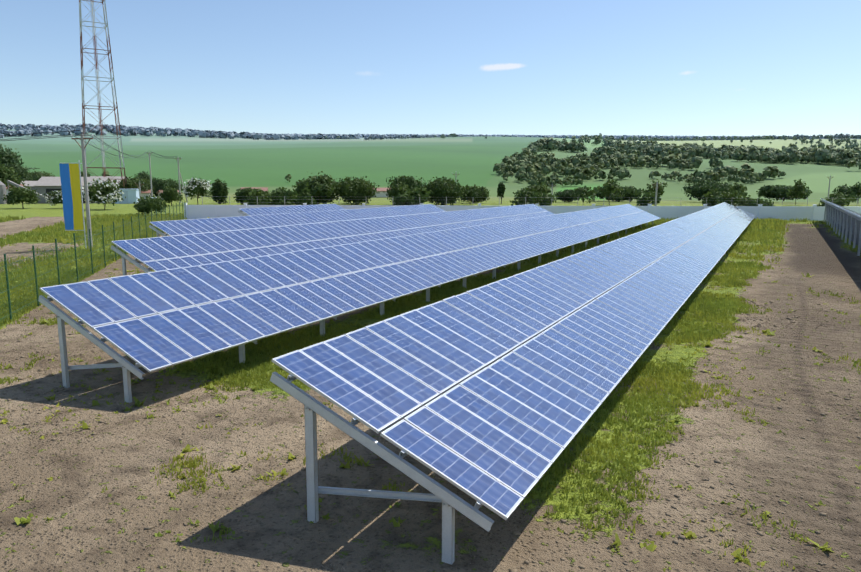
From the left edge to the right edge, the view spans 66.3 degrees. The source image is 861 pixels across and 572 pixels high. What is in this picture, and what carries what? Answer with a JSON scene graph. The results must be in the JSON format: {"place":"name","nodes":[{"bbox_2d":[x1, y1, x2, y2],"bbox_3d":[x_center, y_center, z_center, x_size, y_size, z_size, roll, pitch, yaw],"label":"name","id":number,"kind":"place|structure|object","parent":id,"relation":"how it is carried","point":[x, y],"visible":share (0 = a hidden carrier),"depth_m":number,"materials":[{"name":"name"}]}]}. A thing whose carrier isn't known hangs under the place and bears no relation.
{"place":"outdoors","nodes":[
{"label":"outdoors","id":0,"kind":"place"},
{"bbox_2d":[21,176,127,202],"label":"farm buildings","id":1,"kind":"structure","parent":0,"point":[43,185],"depth_m":110.21,"materials":[{"name":"grey"}]},
{"bbox_2d":[0,129,860,571],"bbox_3d":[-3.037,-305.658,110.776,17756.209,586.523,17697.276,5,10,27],"label":"ground","id":2,"kind":"structure","parent":0,"point":[270,525],"depth_m":10.35,"materials":[{"name":"brown soil"}]},
{"bbox_2d":[0,180,47,203],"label":"farm building","id":3,"kind":"structure","parent":2,"relation":"on","point":[2,189],"depth_m":105.67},
{"bbox_2d":[65,160,85,247],"bbox_3d":[-20.614,-4.671,38.161,1.275,5.131,0.060,0,9,0],"label":"flagpole","id":4,"kind":"object","parent":2,"relation":"on","point":[79,163],"visible":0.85,"depth_m":38.15,"materials":[{"name":"grey metal"}]},
{"bbox_2d":[59,164,82,229],"bbox_3d":[-20.711,-5.138,38.074,1.076,3.782,0.130,0,9,-1],"label":"banner flag","id":5,"kind":"object","parent":4,"relation":"attached to","point":[71,194],"visible":1,"depth_m":38.08,"materials":[{"name":"fabric"}]},
{"bbox_2d":[0,202,185,319],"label":"fence posts","id":6,"kind":"object","parent":2,"relation":"on","point":[7,283],"visible":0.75,"depth_m":25.95,"materials":[{"name":"green metal"}]},
{"bbox_2d":[0,202,184,324],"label":"green fence","id":7,"kind":"object","parent":6,"relation":"attached to","point":[67,261],"visible":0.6,"depth_m":24.14,"materials":[{"name":"green metal"}]},
{"bbox_2d":[79,0,126,185],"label":"lattice tower","id":8,"kind":"structure","parent":2,"relation":"on","point":[95,43],"depth_m":128.13,"materials":[{"name":"metal"}]},
{"bbox_2d":[111,189,154,203],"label":"building","id":9,"kind":"structure","parent":2,"relation":"on","point":[131,195],"depth_m":109.67,"materials":[{"name":"white"}]},
{"bbox_2d":[6,184,388,199],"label":"village houses","id":10,"kind":"structure","parent":2,"relation":"on","point":[382,193],"depth_m":153.12,"materials":[{"name":"grey"}]},
{"bbox_2d":[0,292,860,571],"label":"weeds","id":11,"kind":"object","parent":2,"relation":"on","point":[562,520],"visible":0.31,"depth_m":10.16,"materials":[{"name":"green plant"}]},
{"bbox_2d":[0,248,860,571],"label":"grass tufts","id":12,"kind":"object","parent":2,"relation":"on","point":[716,316],"visible":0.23,"depth_m":13.51,"materials":[{"name":"green plant"}]},
{"bbox_2d":[0,212,860,280],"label":"grass tufts","id":13,"kind":"object","parent":2,"relation":"on","point":[758,228],"visible":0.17,"depth_m":46.20,"materials":[{"name":"green plant"}]},
{"bbox_2d":[0,144,860,213],"bbox_3d":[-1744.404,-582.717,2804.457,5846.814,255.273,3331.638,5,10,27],"label":"trees","id":14,"kind":"object","parent":2,"relation":"on","point":[407,190],"depth_m":106.52,"materials":[{"name":"green plant"}]},
{"bbox_2d":[0,123,860,140],"bbox_3d":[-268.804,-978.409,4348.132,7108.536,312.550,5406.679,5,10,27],"label":"distant trees","id":15,"kind":"object","parent":2,"relation":"on","point":[28,129],"visible":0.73,"depth_m":2805.94,"materials":[{"name":"green plant"}]},
{"bbox_2d":[38,200,860,564],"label":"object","id":16,"kind":"object","parent":2,"relation":"on","point":[440,492],"visible":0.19,"depth_m":7.82,"materials":[{"name":"metal"}]},
{"bbox_2d":[40,198,860,519],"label":"panel frames","id":17,"kind":"structure","parent":16,"relation":"on","point":[430,318],"depth_m":14.33,"materials":[{"name":"silver metal"}]},
{"bbox_2d":[49,204,860,507],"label":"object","id":18,"kind":"object","parent":16,"relation":"attached to","point":[858,223],"visible":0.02,"depth_m":44.38,"materials":[{"name":"black metal"}]},
{"bbox_2d":[71,130,832,247],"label":"utility poles","id":19,"kind":"object","parent":2,"relation":"on","point":[83,146],"visible":0.92,"depth_m":38.55,"materials":[{"name":"concrete"}]},
{"bbox_2d":[0,130,180,157],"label":"power lines","id":20,"kind":"object","parent":19,"relation":"hanging from","point":[76,137],"visible":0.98,"depth_m":37.87,"materials":[{"name":"grey metal"}]},
{"bbox_2d":[101,133,860,186],"bbox_3d":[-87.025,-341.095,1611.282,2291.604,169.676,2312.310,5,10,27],"label":"forest foliage","id":21,"kind":"object","parent":2,"relation":"on","point":[531,162],"visible":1,"depth_m":645.88,"materials":[{"name":"green plant"}]},
{"bbox_2d":[183,203,860,220],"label":"white wall","id":22,"kind":"structure","parent":2,"relation":"on","point":[814,212],"depth_m":69.48,"materials":[{"name":"paint"}]},
{"bbox_2d":[202,196,860,205],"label":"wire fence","id":23,"kind":"object","parent":2,"relation":"on","point":[655,200],"visible":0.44,"depth_m":74.67,"materials":[{"name":"metal"}]},
{"bbox_2d":[0,0,860,136],"label":"sky","id":24,"kind":"structure","parent":0,"point":[700,68],"materials":[{"name":"blue"}]},
{"bbox_2d":[41,202,855,516],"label":"solar panels","id":25,"kind":"object","parent":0,"point":[485,488],"visible":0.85,"depth_m":14.32,"materials":[{"name":"blue glass"}]}
]}

